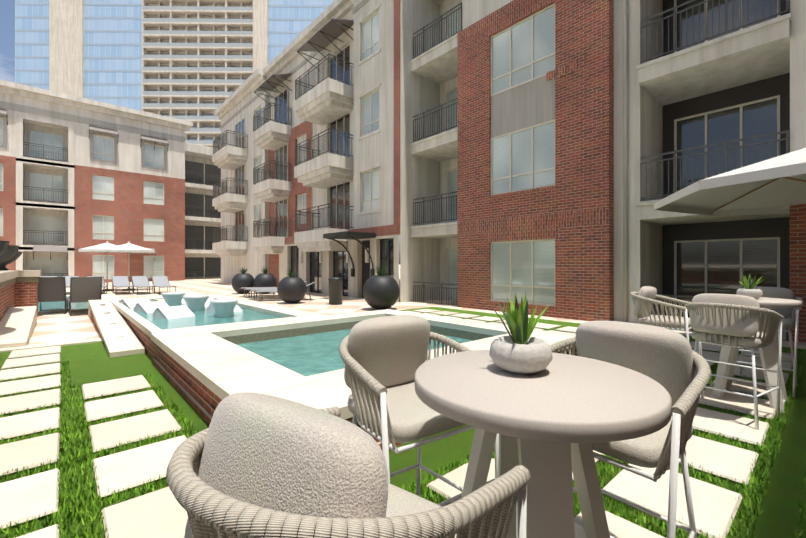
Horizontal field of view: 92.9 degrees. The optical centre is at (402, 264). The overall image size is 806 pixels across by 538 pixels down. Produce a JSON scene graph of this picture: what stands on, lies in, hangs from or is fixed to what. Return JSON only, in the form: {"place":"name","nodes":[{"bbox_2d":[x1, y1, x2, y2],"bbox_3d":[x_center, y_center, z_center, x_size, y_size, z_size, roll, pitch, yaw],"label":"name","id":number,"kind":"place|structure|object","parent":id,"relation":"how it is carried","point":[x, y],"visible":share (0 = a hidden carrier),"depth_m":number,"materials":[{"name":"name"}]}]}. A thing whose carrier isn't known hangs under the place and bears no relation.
{"place":"outdoors","nodes":[
{"label":"outdoors","id":0,"kind":"place"},
{"bbox_2d":[0,0,399,264],"label":"sky","id":1,"kind":"structure","parent":0,"point":[7,7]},
{"bbox_2d":[28,265,805,348],"bbox_3d":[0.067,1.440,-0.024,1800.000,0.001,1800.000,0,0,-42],"label":"ground","id":2,"kind":"structure","parent":0,"point":[56,327],"depth_m":13.01,"materials":[{"name":"beige concrete"}]},
{"bbox_2d":[0,270,40,348],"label":"fountain wall","id":3,"kind":"structure","parent":2,"relation":"on","point":[18,303],"depth_m":8.58,"materials":[{"name":"concrete"}]},
{"bbox_2d":[0,241,9,255],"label":"fire bowl","id":4,"kind":"object","parent":3,"relation":"on","point":[4,245],"visible":1,"depth_m":6.82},
{"bbox_2d":[0,245,18,263],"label":"fire bowl","id":5,"kind":"object","parent":3,"relation":"on","point":[10,252],"visible":0.81,"depth_m":8.35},
{"bbox_2d":[0,251,21,270],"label":"fire bowl","id":6,"kind":"object","parent":3,"relation":"on","point":[11,260],"visible":0.6,"depth_m":9.88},
{"bbox_2d":[38,277,69,313],"bbox_3d":[-10.458,0.900,11.442,0.696,1.084,1.937,0,0,-38],"label":"chair","id":7,"kind":"object","parent":2,"relation":"on","point":[51,289],"visible":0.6,"depth_m":10.88,"materials":[{"name":"fabric"}]},
{"bbox_2d":[61,276,78,287],"bbox_3d":[-16.307,1.024,18.826,0.696,0.837,2.216,0,0,-42],"label":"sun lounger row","id":8,"kind":"object","parent":2,"relation":"on","point":[67,278],"visible":0.19,"depth_m":19.38,"materials":[{"name":"grey fabric"}]},
{"bbox_2d":[38,295,104,313],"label":"pool","id":9,"kind":"structure","parent":2,"relation":"on","point":[58,311],"depth_m":11.54,"materials":[{"name":"liquid"}]},
{"bbox_2d":[38,296,87,310],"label":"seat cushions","id":10,"kind":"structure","parent":9,"relation":"in","point":[53,306],"depth_m":13.22,"materials":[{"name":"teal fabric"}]},
{"bbox_2d":[67,277,102,315],"bbox_3d":[-9.444,0.900,11.343,0.696,1.084,1.937,0,0,-44],"label":"chair","id":11,"kind":"object","parent":2,"relation":"on","point":[84,289],"visible":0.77,"depth_m":10.77,"materials":[{"name":"fabric"}]},
{"bbox_2d":[86,276,106,293],"bbox_3d":[-15.053,1.024,18.842,0.696,0.837,2.216,0,0,-42],"label":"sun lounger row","id":12,"kind":"object","parent":2,"relation":"on","point":[103,284],"visible":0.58,"depth_m":19.47,"materials":[{"name":"grey fabric"}]},
{"bbox_2d":[0,79,192,281],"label":"apartment building","id":13,"kind":"structure","parent":2,"relation":"on","point":[119,175],"depth_m":29.40,"materials":[{"name":"brick"}]},
{"bbox_2d":[23,142,67,276],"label":"balcony railings","id":14,"kind":"object","parent":13,"relation":"attached to","point":[46,201],"visible":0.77,"depth_m":27.84,"materials":[{"name":"black metal"}]},
{"bbox_2d":[78,241,132,290],"bbox_3d":[-15.951,0.100,20.673,2.398,2.680,2.398,0,0,-42],"label":"deck umbrella","id":15,"kind":"object","parent":2,"relation":"on","point":[107,247],"visible":0.71,"depth_m":19.98,"materials":[{"name":"fabric"}]},
{"bbox_2d":[88,299,144,357],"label":"cheek wall","id":16,"kind":"structure","parent":2,"relation":"on","point":[118,336],"depth_m":7.25,"materials":[{"name":"concrete"}]},
{"bbox_2d":[111,276,133,293],"bbox_3d":[-13.798,1.024,18.857,0.696,0.837,2.216,0,0,-42],"label":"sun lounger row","id":17,"kind":"object","parent":2,"relation":"on","point":[119,281],"visible":1,"depth_m":19.32,"materials":[{"name":"grey fabric"}]},
{"bbox_2d":[109,242,153,290],"bbox_3d":[-15.085,0.100,21.086,2.398,2.680,2.398,0,0,-42],"label":"deck umbrella","id":18,"kind":"object","parent":2,"relation":"on","point":[128,247],"visible":0.73,"depth_m":20.66,"materials":[{"name":"fabric"}]},
{"bbox_2d":[131,276,154,294],"bbox_3d":[-12.804,1.024,18.870,0.696,0.837,2.216,0,0,-42],"label":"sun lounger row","id":19,"kind":"object","parent":2,"relation":"on","point":[140,281],"visible":0.96,"depth_m":19.34,"materials":[{"name":"white fabric"}]},
{"bbox_2d":[152,276,176,294],"bbox_3d":[-11.787,1.024,18.883,0.696,0.837,2.216,0,0,-42],"label":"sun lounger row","id":20,"kind":"object","parent":2,"relation":"on","point":[161,281],"visible":0.94,"depth_m":19.34,"materials":[{"name":"grey fabric"}]},
{"bbox_2d":[15,0,333,148],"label":"skyscraper","id":21,"kind":"structure","parent":2,"relation":"on","point":[197,63],"depth_m":104.01,"materials":[{"name":"blue"}]},
{"bbox_2d":[185,142,220,278],"bbox_3d":[-18.705,-4.735,37.702,6.000,13.650,1.700,0,0,-42],"label":"building section","id":22,"kind":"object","parent":2,"relation":"on","point":[198,159],"visible":0.4,"depth_m":37.55,"materials":[{"name":"paint"}]},
{"bbox_2d":[185,171,220,279],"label":"balcony railings","id":23,"kind":"object","parent":22,"relation":"attached to","point":[207,240],"visible":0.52,"depth_m":36.44,"materials":[{"name":"black metal"}]},
{"bbox_2d":[108,294,326,358],"bbox_3d":[-4.866,1.215,9.076,2.850,0.450,7.050,0,0,-42],"label":"pool coping","id":24,"kind":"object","parent":2,"relation":"on","point":[142,328],"depth_m":7.53,"materials":[{"name":"concrete"}]},
{"bbox_2d":[118,297,150,307],"bbox_3d":[-6.289,1.117,9.583,1.600,0.485,0.600,0,0,23],"label":"pool lounger","id":25,"kind":"object","parent":24,"relation":"on","point":[131,303],"visible":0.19,"depth_m":9.65,"materials":[{"name":"white"}]},
{"bbox_2d":[134,301,168,312],"bbox_3d":[-5.246,1.117,8.638,1.600,0.485,0.600,0,0,23],"label":"pool lounger","id":26,"kind":"object","parent":24,"relation":"on","point":[147,307],"visible":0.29,"depth_m":8.69,"materials":[{"name":"white"}]},
{"bbox_2d":[161,292,184,306],"bbox_3d":[-5.983,1.025,9.990,0.540,0.570,0.540,0,0,-42],"label":"side table","id":27,"kind":"object","parent":24,"relation":"on","point":[173,298],"visible":0.71,"depth_m":9.82,"materials":[{"name":"white"}]},
{"bbox_2d":[152,305,194,318],"bbox_3d":[-4.202,1.117,7.693,1.600,0.485,0.600,0,0,23],"label":"pool lounger","id":28,"kind":"object","parent":24,"relation":"on","point":[174,312],"visible":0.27,"depth_m":7.79,"materials":[{"name":"white"}]},
{"bbox_2d":[183,294,208,310],"bbox_3d":[-4.902,1.025,9.079,0.540,0.570,0.540,0,0,-42],"label":"side table","id":29,"kind":"object","parent":24,"relation":"on","point":[197,302],"visible":0.69,"depth_m":8.91,"materials":[{"name":"white"}]},
{"bbox_2d":[129,303,280,329],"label":"swimming pool","id":30,"kind":"structure","parent":24,"relation":"on","point":[202,318],"depth_m":7.54,"materials":[{"name":"teal liquid"}]},
{"bbox_2d":[205,297,213,307],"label":"pool lounger","id":31,"kind":"object","parent":24,"relation":"on","point":[207,303],"visible":0.1,"depth_m":9.87,"materials":[{"name":"white"}]},
{"bbox_2d":[210,298,237,317],"bbox_3d":[-3.725,1.025,7.984,0.540,0.570,0.540,0,0,-42],"label":"side table","id":32,"kind":"object","parent":24,"relation":"on","point":[223,308],"visible":0.62,"depth_m":7.81,"materials":[{"name":"white"}]},
{"bbox_2d":[206,304,242,312],"bbox_3d":[-3.551,1.117,8.541,1.600,0.485,0.600,0,0,23],"label":"pool lounger","id":33,"kind":"object","parent":24,"relation":"on","point":[210,309],"visible":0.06,"depth_m":8.57,"materials":[{"name":"white"}]},
{"bbox_2d":[232,266,253,293],"bbox_3d":[-7.787,0.747,18.699,1.060,1.397,1.060,0,0,-42],"label":"spherical planter","id":34,"kind":"object","parent":2,"relation":"on","point":[243,278],"visible":0.9,"depth_m":18.33,"materials":[{"name":"black ceramic"}]},
{"bbox_2d":[239,287,276,296],"bbox_3d":[-6.150,1.085,17.380,2.286,0.716,0.696,0,0,-14],"label":"sun lounger","id":35,"kind":"object","parent":2,"relation":"on","point":[255,287],"visible":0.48,"depth_m":17.43,"materials":[{"name":"grey paint"}]},
{"bbox_2d":[244,288,279,297],"bbox_3d":[-5.659,1.085,16.679,2.286,0.716,0.696,0,0,-14],"label":"sun lounger","id":36,"kind":"object","parent":2,"relation":"on","point":[256,288],"visible":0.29,"depth_m":16.72,"materials":[{"name":"grey paint"}]},
{"bbox_2d":[254,268,276,293],"bbox_3d":[-6.724,0.751,18.709,1.060,1.390,1.060,0,0,-42],"label":"spherical planter","id":37,"kind":"object","parent":2,"relation":"on","point":[265,278],"visible":0.9,"depth_m":18.34,"materials":[{"name":"black ceramic"}]},
{"bbox_2d":[249,281,306,299],"bbox_3d":[-5.168,1.085,15.979,2.286,0.716,0.696,0,0,-14],"label":"sun lounger","id":38,"kind":"object","parent":2,"relation":"on","point":[254,290],"visible":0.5,"depth_m":16.05,"materials":[{"name":"grey paint"}]},
{"bbox_2d":[254,282,314,299],"bbox_3d":[-4.676,1.085,15.277,2.286,0.716,0.696,0,0,-14],"label":"sun lounger","id":39,"kind":"object","parent":2,"relation":"on","point":[276,290],"visible":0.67,"depth_m":15.15,"materials":[{"name":"grey fabric"}]},
{"bbox_2d":[277,266,305,302],"bbox_3d":[-4.084,0.767,14.096,1.040,1.359,1.040,0,0,-42],"label":"spherical planter","id":40,"kind":"object","parent":2,"relation":"on","point":[291,288],"visible":1,"depth_m":13.74,"materials":[{"name":"black ceramic"}]},
{"bbox_2d":[328,277,342,304],"bbox_3d":[-2.405,0.955,13.716,0.540,0.970,0.540,0,0,-42],"label":"trash can","id":41,"kind":"object","parent":2,"relation":"on","point":[335,290],"visible":1,"depth_m":13.51,"materials":[{"name":"grey metal"}]},
{"bbox_2d":[363,265,399,309],"bbox_3d":[-0.688,0.694,12.166,1.160,1.503,1.160,0,0,-42],"label":"spherical planter","id":42,"kind":"object","parent":2,"relation":"on","point":[381,291],"visible":0.98,"depth_m":11.75,"materials":[{"name":"black ceramic"}]},
{"bbox_2d":[0,307,805,537],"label":"turf terrace","id":43,"kind":"structure","parent":2,"relation":"on","point":[90,360],"depth_m":3.05,"materials":[{"name":"plant"}]},
{"bbox_2d":[151,309,576,451],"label":"raised pool","id":44,"kind":"structure","parent":43,"relation":"on","point":[200,391],"depth_m":4.32,"materials":[{"name":"concrete"}]},
{"bbox_2d":[236,329,472,376],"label":"swimming pool","id":45,"kind":"structure","parent":44,"relation":"in","point":[309,354],"depth_m":5.37,"materials":[{"name":"teal liquid"}]},
{"bbox_2d":[160,330,570,393],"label":"coping joints","id":46,"kind":"object","parent":44,"relation":"on","point":[276,368],"visible":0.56,"depth_m":3.90,"materials":[{"name":"grey paint"}]},
{"bbox_2d":[0,309,792,537],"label":"pavers","id":47,"kind":"object","parent":43,"relation":"on","point":[161,513],"visible":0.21,"depth_m":2.79,"materials":[{"name":"white concrete"}]},
{"bbox_2d":[166,392,530,537],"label":"bar stool","id":48,"kind":"object","parent":47,"relation":"on","point":[264,466],"visible":1,"depth_m":0.63,"materials":[{"name":"fabric"}]},
{"bbox_2d":[339,315,498,506],"bbox_3d":[0.025,0.857,1.864,0.662,1.170,0.667,0,0,-34],"label":"bar stool","id":49,"kind":"object","parent":47,"relation":"on","point":[384,358],"visible":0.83,"depth_m":1.84,"materials":[{"name":"fabric"}]},
{"bbox_2d":[415,350,671,537],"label":"bar table","id":50,"kind":"object","parent":47,"relation":"on","point":[555,419],"visible":0.94,"depth_m":1.10,"materials":[{"name":"beige"}]},
{"bbox_2d":[489,292,552,374],"bbox_3d":[0.401,0.230,1.315,0.209,0.276,0.232,0,0,23],"label":"table plant","id":51,"kind":"object","parent":50,"relation":"on","point":[520,350],"visible":1,"depth_m":1.27,"materials":[{"name":"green plant"}]},
{"bbox_2d":[549,321,710,537],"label":"bar stool","id":52,"kind":"object","parent":47,"relation":"on","point":[674,365],"visible":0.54,"depth_m":1.59,"materials":[{"name":"fabric"}]},
{"bbox_2d":[630,286,698,353],"bbox_3d":[3.121,0.857,4.600,0.680,1.170,0.686,0,0,-42],"label":"bar stool","id":53,"kind":"object","parent":47,"relation":"on","point":[643,299],"visible":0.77,"depth_m":4.48,"materials":[{"name":"fabric"}]},
{"bbox_2d":[685,293,783,429],"bbox_3d":[3.073,0.857,3.598,0.690,1.170,0.684,0,0,-42],"label":"bar stool","id":54,"kind":"object","parent":47,"relation":"on","point":[728,319],"visible":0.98,"depth_m":3.42,"materials":[{"name":"fabric"}]},
{"bbox_2d":[712,297,801,412],"bbox_3d":[3.664,0.904,4.056,0.770,1.072,0.770,0,0,-42],"label":"bar table","id":55,"kind":"object","parent":47,"relation":"on","point":[769,357],"visible":0.4,"depth_m":3.87,"materials":[{"name":"beige"}]},
{"bbox_2d":[736,274,762,298],"bbox_3d":[3.669,0.232,4.068,0.234,0.273,0.238,0,0,-42],"label":"table plant","id":56,"kind":"object","parent":55,"relation":"on","point":[749,284],"visible":0.83,"depth_m":4.02,"materials":[{"name":"green plant"}]},
{"bbox_2d":[735,286,803,398],"bbox_3d":[4.247,0.857,4.529,0.683,1.170,0.677,0,0,-42],"label":"bar stool","id":57,"kind":"object","parent":47,"relation":"on","point":[789,324],"visible":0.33,"depth_m":4.44,"materials":[{"name":"wicker"}]},
{"bbox_2d":[0,356,805,537],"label":"turf blades","id":58,"kind":"object","parent":43,"relation":"on","point":[89,457],"visible":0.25,"depth_m":2.62,"materials":[{"name":"green plant"}]},
{"bbox_2d":[212,0,805,342],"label":"apartment building","id":59,"kind":"structure","parent":2,"relation":"on","point":[570,113],"depth_m":11.11,"materials":[{"name":"paint"}]},
{"bbox_2d":[323,231,375,276],"bbox_3d":[-2.181,-0.350,15.591,1.430,1.780,1.700,0,0,-42],"label":"entrance canopy","id":60,"kind":"object","parent":59,"relation":"attached to","point":[349,235],"visible":0.98,"depth_m":15.29,"materials":[{"name":"grey metal"}]},
{"bbox_2d":[213,0,788,340],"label":"balcony railings","id":61,"kind":"object","parent":59,"relation":"attached to","point":[264,226],"visible":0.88,"depth_m":14.37,"materials":[{"name":"black metal"}]},
{"bbox_2d":[654,148,805,215],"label":"cantilever umbrella","id":62,"kind":"object","parent":2,"relation":"on","point":[764,187],"visible":1,"depth_m":6.64,"materials":[{"name":"fabric"}]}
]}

